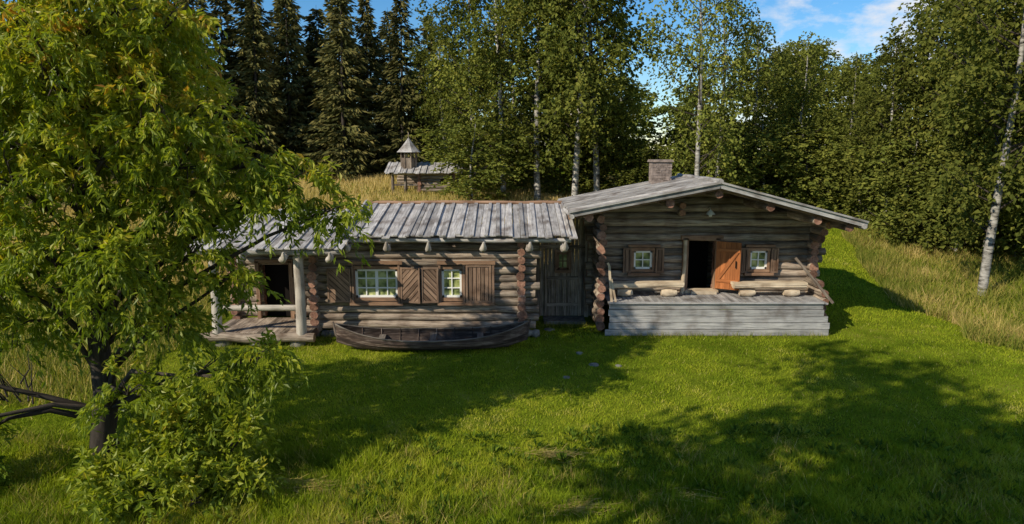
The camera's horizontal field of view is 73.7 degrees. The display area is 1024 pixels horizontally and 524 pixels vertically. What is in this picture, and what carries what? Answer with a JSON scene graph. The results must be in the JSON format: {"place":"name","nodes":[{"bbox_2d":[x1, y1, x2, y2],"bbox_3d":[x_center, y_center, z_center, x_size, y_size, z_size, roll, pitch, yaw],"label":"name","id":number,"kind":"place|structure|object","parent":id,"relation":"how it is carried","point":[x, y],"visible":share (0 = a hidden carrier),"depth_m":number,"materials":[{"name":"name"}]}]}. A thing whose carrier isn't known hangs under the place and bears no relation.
{"place":"outdoors","nodes":[
{"label":"outdoors","id":0,"kind":"place"},
{"bbox_2d":[3,0,1004,150],"label":"sky","id":1,"kind":"structure","parent":0,"point":[856,25],"materials":[{"name":"blue"}]},
{"bbox_2d":[0,151,1023,523],"bbox_3d":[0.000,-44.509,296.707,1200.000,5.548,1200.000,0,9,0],"label":"ground","id":2,"kind":"structure","parent":0,"point":[536,347],"depth_m":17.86,"materials":[{"name":"green plant"}]},
{"bbox_2d":[0,455,13,487],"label":"leafy bush","id":3,"kind":"object","parent":2,"relation":"on","point":[4,475],"visible":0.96,"depth_m":12.68,"materials":[{"name":"green plant"}]},
{"bbox_2d":[12,2,114,176],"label":"spruce tree","id":4,"kind":"object","parent":2,"relation":"on","point":[64,149],"depth_m":55.58,"materials":[{"name":"green plant"}]},
{"bbox_2d":[55,380,287,523],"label":"leafy bush","id":5,"kind":"object","parent":2,"relation":"on","point":[138,476],"visible":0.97,"depth_m":12.27,"materials":[{"name":"green plant"}]},
{"bbox_2d":[137,0,231,171],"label":"spruce tree","id":6,"kind":"object","parent":2,"relation":"on","point":[176,7],"visible":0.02,"depth_m":55.51,"materials":[{"name":"green plant"}]},
{"bbox_2d":[0,0,375,459],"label":"cherry tree","id":7,"kind":"object","parent":2,"relation":"on","point":[67,54],"visible":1,"depth_m":12.59,"materials":[{"name":"green plant"}]},
{"bbox_2d":[160,0,246,180],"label":"spruce tree","id":8,"kind":"object","parent":2,"relation":"on","point":[202,3],"visible":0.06,"depth_m":52.71,"materials":[{"name":"green plant"}]},
{"bbox_2d":[204,0,248,140],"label":"spruce tree","id":9,"kind":"object","parent":2,"relation":"on","point":[218,12],"visible":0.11,"depth_m":60.29,"materials":[{"name":"green plant"}]},
{"bbox_2d":[208,0,303,176],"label":"spruce tree","id":10,"kind":"object","parent":2,"relation":"on","point":[240,5],"visible":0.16,"depth_m":57.67,"materials":[{"name":"green plant"}]},
{"bbox_2d":[221,0,301,176],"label":"spruce tree","id":11,"kind":"object","parent":2,"relation":"on","point":[249,91],"visible":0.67,"depth_m":55.02,"materials":[{"name":"green plant"}]},
{"bbox_2d":[244,0,325,175],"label":"spruce tree","id":12,"kind":"object","parent":2,"relation":"on","point":[285,39],"visible":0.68,"depth_m":57.86,"materials":[{"name":"green plant"}]},
{"bbox_2d":[249,0,321,167],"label":"spruce tree","id":13,"kind":"object","parent":2,"relation":"on","point":[270,13],"visible":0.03,"depth_m":61.42,"materials":[{"name":"green plant"}]},
{"bbox_2d":[288,32,323,150],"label":"spruce tree","id":14,"kind":"object","parent":2,"relation":"on","point":[306,70],"depth_m":62.72,"materials":[{"name":"green plant"}]},
{"bbox_2d":[283,8,347,166],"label":"spruce tree","id":15,"kind":"object","parent":2,"relation":"on","point":[312,30],"visible":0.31,"depth_m":59.53,"materials":[{"name":"green plant"}]},
{"bbox_2d":[290,0,385,175],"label":"spruce tree","id":16,"kind":"object","parent":2,"relation":"on","point":[323,70],"visible":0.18,"depth_m":57.64,"materials":[{"name":"green plant"}]},
{"bbox_2d":[296,0,386,179],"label":"spruce tree","id":17,"kind":"object","parent":2,"relation":"on","point":[344,68],"visible":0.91,"depth_m":55.06,"materials":[{"name":"green plant"}]},
{"bbox_2d":[349,17,388,166],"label":"spruce tree","id":18,"kind":"object","parent":2,"relation":"on","point":[374,27],"visible":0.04,"depth_m":61.31,"materials":[{"name":"green plant"}]},
{"bbox_2d":[338,0,400,176],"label":"spruce tree","id":19,"kind":"object","parent":2,"relation":"on","point":[363,5],"visible":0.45,"depth_m":58.12,"materials":[{"name":"green plant"}]},
{"bbox_2d":[184,200,590,346],"bbox_3d":[-3.622,0.075,24.742,13.236,4.503,8.216,0,9,0],"label":"log cabin","id":20,"kind":"object","parent":2,"relation":"on","point":[442,264],"visible":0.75,"depth_m":22.60,"materials":[{"name":"wood"}]},
{"bbox_2d":[353,265,462,300],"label":"window frames","id":21,"kind":"structure","parent":20,"relation":"in","point":[376,268],"depth_m":22.57,"materials":[{"name":"white paint"}]},
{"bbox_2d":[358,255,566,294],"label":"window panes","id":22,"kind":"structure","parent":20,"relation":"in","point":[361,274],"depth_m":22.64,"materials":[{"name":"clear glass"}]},
{"bbox_2d":[555,249,571,272],"bbox_3d":[1.870,-0.031,25.034,0.600,0.850,0.160,0,9,0],"label":"passage window frame","id":23,"kind":"structure","parent":20,"relation":"in","point":[558,252],"depth_m":25.01,"materials":[{"name":"brown wood"}]},
{"bbox_2d":[368,10,424,165],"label":"spruce tree","id":24,"kind":"object","parent":2,"relation":"on","point":[382,28],"visible":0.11,"depth_m":60.67,"materials":[{"name":"green plant"}]},
{"bbox_2d":[367,0,432,176],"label":"spruce tree","id":25,"kind":"object","parent":2,"relation":"on","point":[394,92],"visible":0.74,"depth_m":55.14,"materials":[{"name":"green plant"}]},
{"bbox_2d":[400,49,434,158],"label":"spruce tree","id":26,"kind":"object","parent":2,"relation":"on","point":[419,91],"visible":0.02,"depth_m":62.20,"materials":[{"name":"green plant"}]},
{"bbox_2d":[384,132,462,193],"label":"log bell tower","id":27,"kind":"structure","parent":2,"relation":"on","point":[411,171],"depth_m":48.63,"materials":[{"name":"grey wood"}]},
{"bbox_2d":[404,15,450,161],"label":"spruce tree","id":28,"kind":"object","parent":2,"relation":"on","point":[420,65],"visible":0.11,"depth_m":58.78,"materials":[{"name":"green plant"}]},
{"bbox_2d":[332,319,530,349],"bbox_3d":[-2.498,2.293,21.472,6.191,0.953,1.275,0,13,-3],"label":"wooden rowboat","id":29,"kind":"object","parent":2,"relation":"on","point":[453,338],"visible":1,"depth_m":21.38,"materials":[{"name":"brown wood"}]},
{"bbox_2d":[400,21,468,158],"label":"birch tree","id":30,"kind":"object","parent":2,"relation":"on","point":[430,122],"visible":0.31,"depth_m":54.79,"materials":[{"name":"green plant"}]},
{"bbox_2d":[421,89,457,160],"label":"spruce tree","id":31,"kind":"object","parent":2,"relation":"on","point":[448,126],"visible":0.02,"depth_m":61.49,"materials":[{"name":"green plant"}]},
{"bbox_2d":[406,0,518,180],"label":"birch tree","id":32,"kind":"object","parent":2,"relation":"on","point":[434,97],"visible":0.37,"depth_m":47.75,"materials":[{"name":"green plant"}]},
{"bbox_2d":[0,9,950,174],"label":"distant forest","id":33,"kind":"object","parent":2,"relation":"on","point":[658,112],"visible":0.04,"depth_m":73.01,"materials":[{"name":"green plant"}]},
{"bbox_2d":[426,0,563,191],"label":"birch tree","id":34,"kind":"object","parent":2,"relation":"on","point":[472,14],"visible":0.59,"depth_m":44.44,"materials":[{"name":"green plant"}]},
{"bbox_2d":[0,171,1023,407],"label":"meadow grass","id":35,"kind":"structure","parent":2,"relation":"on","point":[856,237],"depth_m":27.49,"materials":[{"name":"green plant"}]},
{"bbox_2d":[457,0,623,200],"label":"birch tree","id":36,"kind":"object","parent":2,"relation":"on","point":[526,128],"visible":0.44,"depth_m":43.28,"materials":[{"name":"green plant"}]},
{"bbox_2d":[504,0,644,170],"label":"birch tree","id":37,"kind":"object","parent":2,"relation":"on","point":[618,74],"visible":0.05,"depth_m":47.55,"materials":[{"name":"green plant"}]},
{"bbox_2d":[509,0,669,195],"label":"birch tree","id":38,"kind":"object","parent":2,"relation":"on","point":[559,53],"visible":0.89,"depth_m":40.80,"materials":[{"name":"green plant"}]},
{"bbox_2d":[588,363,598,366],"bbox_3d":[2.411,3.032,20.050,0.328,0.090,0.306,-8,12,-41],"label":"stepping stone","id":39,"kind":"object","parent":2,"relation":"on","point":[592,364],"visible":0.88,"depth_m":19.99,"materials":[{"name":"grey stone"}]},
{"bbox_2d":[533,0,660,191],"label":"birch tree","id":40,"kind":"object","parent":2,"relation":"on","point":[596,151],"visible":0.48,"depth_m":42.39,"materials":[{"name":"green plant"}]},
{"bbox_2d":[588,76,648,186],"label":"birch tree","id":41,"kind":"object","parent":2,"relation":"on","point":[629,99],"visible":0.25,"depth_m":46.62,"materials":[{"name":"green plant"}]},
{"bbox_2d":[314,418,1023,523],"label":"broadleaf weeds","id":42,"kind":"object","parent":2,"relation":"on","point":[930,516],"visible":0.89,"depth_m":13.78,"materials":[{"name":"green plant"}]},
{"bbox_2d":[629,0,784,179],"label":"birch tree","id":43,"kind":"object","parent":2,"relation":"on","point":[699,60],"visible":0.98,"depth_m":36.90,"materials":[{"name":"green plant"}]},
{"bbox_2d":[409,85,1023,265],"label":"undergrowth","id":44,"kind":"object","parent":2,"relation":"on","point":[813,176],"visible":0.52,"depth_m":40.70,"materials":[{"name":"green plant"}]},
{"bbox_2d":[603,291,829,335],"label":"porch deck","id":45,"kind":"structure","parent":2,"relation":"on","point":[809,315],"depth_m":23.02,"materials":[{"name":"grey wood"}]},
{"bbox_2d":[607,262,616,301],"bbox_3d":[3.378,0.694,23.073,0.375,1.389,0.111,2,10,15],"label":"wooden ski","id":46,"kind":"object","parent":45,"relation":"on","point":[611,286],"visible":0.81,"depth_m":23.09,"materials":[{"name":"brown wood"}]},
{"bbox_2d":[613,280,683,296],"bbox_3d":[4.725,0.950,24.028,2.551,0.531,0.488,0,9,0],"label":"log bench","id":47,"kind":"object","parent":45,"relation":"on","point":[623,291],"visible":0.89,"depth_m":23.86,"materials":[{"name":"brown wood"}]},
{"bbox_2d":[730,280,807,296],"bbox_3d":[9.025,0.952,24.014,2.551,0.531,0.471,0,9,0],"label":"log bench","id":48,"kind":"object","parent":45,"relation":"on","point":[744,291],"visible":1,"depth_m":23.85,"materials":[{"name":"brown wood"}]},
{"bbox_2d":[794,257,833,303],"bbox_3d":[10.350,0.629,23.384,1.354,1.562,0.054,3,10,20],"label":"leaning plank","id":49,"kind":"object","parent":45,"relation":"on","point":[814,280],"visible":1,"depth_m":23.37,"materials":[{"name":"grey wood"}]},
{"bbox_2d":[661,0,796,187],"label":"birch tree","id":50,"kind":"object","parent":2,"relation":"on","point":[735,34],"visible":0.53,"depth_m":39.27,"materials":[{"name":"green plant"}]},
{"bbox_2d":[717,19,806,186],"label":"birch tree","id":51,"kind":"object","parent":2,"relation":"on","point":[751,56],"visible":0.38,"depth_m":43.88,"materials":[{"name":"green plant"}]},
{"bbox_2d":[752,40,845,150],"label":"birch tree","id":52,"kind":"object","parent":2,"relation":"on","point":[813,77],"visible":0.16,"depth_m":45.31,"materials":[{"name":"green plant"}]},
{"bbox_2d":[753,31,851,198],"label":"birch tree","id":53,"kind":"object","parent":2,"relation":"on","point":[803,85],"visible":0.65,"depth_m":42.10,"materials":[{"name":"green plant"}]},
{"bbox_2d":[816,51,884,206],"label":"birch tree","id":54,"kind":"object","parent":2,"relation":"on","point":[858,61],"visible":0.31,"depth_m":41.41,"materials":[{"name":"green plant"}]},
{"bbox_2d":[834,37,947,232],"bbox_3d":[19.903,-6.562,36.355,5.380,10.614,5.085,1,9,8],"label":"birch tree","id":55,"kind":"object","parent":2,"relation":"on","point":[863,138],"visible":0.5,"depth_m":35.88,"materials":[{"name":"green plant"}]},
{"bbox_2d":[844,0,981,166],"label":"birch tree","id":56,"kind":"object","parent":2,"relation":"on","point":[903,55],"visible":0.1,"depth_m":36.78,"materials":[{"name":"green plant"}]},
{"bbox_2d":[860,0,1023,224],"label":"birch tree","id":57,"kind":"object","parent":2,"relation":"on","point":[906,116],"visible":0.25,"depth_m":33.75,"materials":[{"name":"green plant"}]},
{"bbox_2d":[900,0,1020,145],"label":"birch tree","id":58,"kind":"object","parent":2,"relation":"on","point":[942,71],"visible":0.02,"depth_m":34.78,"materials":[{"name":"green plant"}]},
{"bbox_2d":[898,0,1023,295],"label":"birch tree","id":59,"kind":"object","parent":2,"relation":"on","point":[1005,169],"visible":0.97,"depth_m":26.27,"materials":[{"name":"green plant"}]},
{"bbox_2d":[908,0,1023,255],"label":"birch tree","id":60,"kind":"object","parent":2,"relation":"on","point":[1010,12],"visible":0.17,"depth_m":30.41,"materials":[{"name":"green plant"}]},
{"bbox_2d":[915,0,1023,281],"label":"birch tree","id":61,"kind":"object","parent":2,"relation":"on","point":[1015,48],"visible":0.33,"depth_m":28.07,"materials":[{"name":"green plant"}]},
{"bbox_2d":[973,5,1023,210],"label":"birch tree","id":62,"kind":"object","parent":2,"relation":"on","point":[1017,125],"visible":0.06,"depth_m":30.29,"materials":[{"name":"green plant"}]},
{"bbox_2d":[0,425,1023,523],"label":"rough grass","id":63,"kind":"structure","parent":0,"point":[548,453],"depth_m":12.82,"materials":[{"name":"green plant"}]},
{"bbox_2d":[582,190,853,330],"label":"log walls","id":64,"kind":"structure","parent":0,"point":[791,235],"depth_m":24.40,"materials":[{"name":"brown wood"}]},
{"bbox_2d":[623,244,778,275],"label":"shutters","id":65,"kind":"object","parent":64,"relation":"attached to","point":[659,260],"visible":0.96,"depth_m":24.47,"materials":[{"name":"brown wood"}]},
{"bbox_2d":[631,247,770,271],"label":"window frames","id":66,"kind":"structure","parent":64,"relation":"attached to","point":[758,250],"depth_m":24.55,"materials":[{"name":"wood"}]},
{"bbox_2d":[635,253,764,266],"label":"window panes","id":67,"kind":"object","parent":66,"relation":"in","point":[646,263],"visible":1,"depth_m":24.64,"materials":[{"name":"glass"}]},
{"bbox_2d":[679,235,741,294],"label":"door","id":68,"kind":"structure","parent":64,"relation":"in","point":[726,262],"depth_m":24.42,"materials":[{"name":"brown wood"}]},
{"bbox_2d":[706,208,714,216],"bbox_3d":[6.998,-1.762,24.017,0.340,0.316,0.522,4,10,23],"label":"porch lamp","id":69,"kind":"object","parent":64,"relation":"attached to","point":[710,212],"visible":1,"depth_m":23.86,"materials":[{"name":"grey metal"}]},
{"bbox_2d":[557,173,868,228],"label":"plank roof","id":70,"kind":"structure","parent":64,"relation":"on","point":[679,185],"depth_m":21.99,"materials":[{"name":"grey wood"}]},
{"bbox_2d":[647,160,673,183],"bbox_3d":[5.670,-3.220,26.174,0.860,1.395,0.740,0,9,0],"label":"stone chimney","id":71,"kind":"object","parent":70,"relation":"on","point":[659,171],"visible":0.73,"depth_m":25.84,"materials":[{"name":"grey stone"}]}
]}

